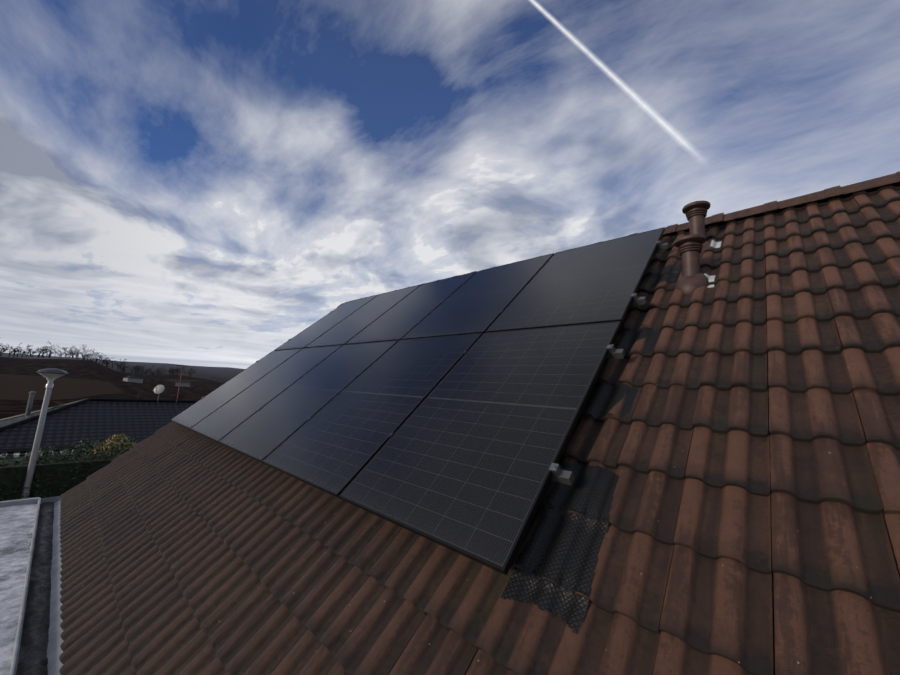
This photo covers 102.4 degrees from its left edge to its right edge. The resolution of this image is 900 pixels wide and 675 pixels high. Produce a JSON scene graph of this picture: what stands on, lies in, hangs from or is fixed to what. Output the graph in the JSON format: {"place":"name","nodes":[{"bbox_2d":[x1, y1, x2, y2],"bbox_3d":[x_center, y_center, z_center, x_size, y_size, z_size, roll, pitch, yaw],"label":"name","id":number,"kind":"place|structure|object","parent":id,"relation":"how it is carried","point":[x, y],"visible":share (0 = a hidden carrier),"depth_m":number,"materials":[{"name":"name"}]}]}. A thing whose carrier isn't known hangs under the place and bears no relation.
{"place":"outdoors","nodes":[
{"label":"outdoors","id":0,"kind":"place"},
{"bbox_2d":[0,353,244,418],"bbox_3d":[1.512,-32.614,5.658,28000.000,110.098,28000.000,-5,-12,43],"label":"terrain","id":1,"kind":"structure","parent":0,"point":[20,378],"depth_m":283.78,"materials":[{"name":"brown soil"}]},
{"bbox_2d":[21,368,67,498],"bbox_3d":[-10.456,3.167,9.059,0.560,4.793,0.560,-5,-12,43],"label":"street lamp","id":2,"kind":"object","parent":1,"relation":"on","point":[51,375],"visible":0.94,"depth_m":9.16,"materials":[{"name":"grey metal"}]},
{"bbox_2d":[0,454,121,500],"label":"hedge","id":3,"kind":"object","parent":1,"relation":"on","point":[11,474],"depth_m":9.31,"materials":[{"name":"green plant"}]},
{"bbox_2d":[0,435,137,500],"bbox_3d":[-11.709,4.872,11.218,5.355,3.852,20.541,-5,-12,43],"label":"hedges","id":4,"kind":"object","parent":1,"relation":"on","point":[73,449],"depth_m":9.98,"materials":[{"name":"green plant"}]},
{"bbox_2d":[0,340,196,398],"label":"bare trees","id":5,"kind":"object","parent":1,"relation":"on","point":[173,370],"visible":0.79,"depth_m":487.11,"materials":[{"name":"brown plant"}]},
{"bbox_2d":[0,391,198,452],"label":"roof trim","id":6,"kind":"structure","parent":1,"relation":"on","point":[30,403],"depth_m":20.59,"materials":[{"name":"black metal"}]},
{"bbox_2d":[0,447,124,456],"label":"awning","id":7,"kind":"object","parent":6,"relation":"attached to","point":[21,454],"depth_m":16.38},
{"bbox_2d":[0,401,195,448],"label":"neighbour roof","id":8,"kind":"structure","parent":6,"relation":"attached to","point":[101,421],"depth_m":19.86,"materials":[{"name":"grey tile"}]},
{"bbox_2d":[154,365,183,402],"bbox_3d":[-18.488,3.040,24.059,1.503,2.601,1.755,-5,-12,43],"label":"dish antenna","id":9,"kind":"object","parent":6,"relation":"on","point":[158,389],"visible":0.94,"depth_m":23.68,"materials":[{"name":"grey metal"}]},
{"bbox_2d":[123,375,189,386],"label":"houses","id":10,"kind":"structure","parent":1,"relation":"on","point":[137,379],"depth_m":318.54,"materials":[{"name":"grey"}]},
{"bbox_2d":[0,0,899,368],"label":"sky","id":11,"kind":"structure","parent":0,"point":[183,182],"materials":[{"name":"blue"}]},
{"bbox_3d":[1.340,3.539,3.850,10.500,9.203,7.345,-5,-12,43],"label":"house","id":12,"kind":"object","parent":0,"visible":0},
{"bbox_2d":[0,496,62,674],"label":"gutter","id":13,"kind":"object","parent":12,"relation":"attached to","point":[17,518],"visible":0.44,"depth_m":3.05,"materials":[{"name":"metal"}]},
{"bbox_2d":[10,497,40,674],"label":"trim","id":14,"kind":"structure","parent":13,"relation":"on","point":[17,642],"depth_m":2.57,"materials":[{"name":"metal"}]},
{"bbox_2d":[16,502,53,674],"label":"channel","id":15,"kind":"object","parent":13,"relation":"on","point":[32,659],"depth_m":2.68,"materials":[{"name":"grey metal"}]},
{"bbox_2d":[59,182,899,674],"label":"roof tiles","id":16,"kind":"object","parent":12,"relation":"on","point":[187,552],"visible":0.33,"depth_m":1.64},
{"bbox_2d":[201,241,668,485],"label":"mounting rails","id":17,"kind":"object","parent":16,"relation":"on","point":[562,476],"visible":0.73,"depth_m":2.18,"materials":[{"name":"grey metal"}]},
{"bbox_2d":[171,227,664,575],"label":"solar panel frames","id":18,"kind":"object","parent":17,"relation":"attached to","point":[505,568],"visible":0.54,"depth_m":2.46,"materials":[{"name":"black metal"}]},
{"bbox_2d":[172,228,662,566],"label":"solar panels","id":19,"kind":"object","parent":18,"relation":"in","point":[463,458],"visible":1,"depth_m":2.74,"materials":[{"name":"black glass"}]},
{"bbox_2d":[500,264,681,633],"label":"flashings","id":20,"kind":"object","parent":16,"relation":"on","point":[560,550],"visible":0.94,"depth_m":1.48,"materials":[{"name":"black metal"}]},
{"bbox_2d":[674,200,710,294],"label":"vent pipes","id":21,"kind":"object","parent":16,"relation":"on","point":[693,245],"visible":0.92,"depth_m":2.71,"materials":[{"name":"plastic"}]},
{"bbox_2d":[704,240,721,287],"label":"clips","id":22,"kind":"object","parent":16,"relation":"on","point":[714,244],"visible":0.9,"depth_m":2.70,"materials":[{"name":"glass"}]},
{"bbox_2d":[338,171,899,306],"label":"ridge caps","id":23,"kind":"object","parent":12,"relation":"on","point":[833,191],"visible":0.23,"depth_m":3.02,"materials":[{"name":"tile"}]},
{"bbox_2d":[764,227,812,674],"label":"tile gap","id":24,"kind":"object","parent":12,"relation":"on","point":[771,522],"depth_m":1.22,"materials":[{"name":"black"}]},
{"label":"shrub stems","id":25,"kind":"object","parent":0,"visible":0},
{"bbox_2d":[88,434,135,454],"bbox_3d":[-11.479,4.299,12.434,1.086,1.884,1.776,-19,-24,68],"label":"yellow shrub","id":26,"kind":"object","parent":25,"relation":"attached to","point":[105,446],"visible":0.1,"depth_m":12.45,"materials":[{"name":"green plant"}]}
]}

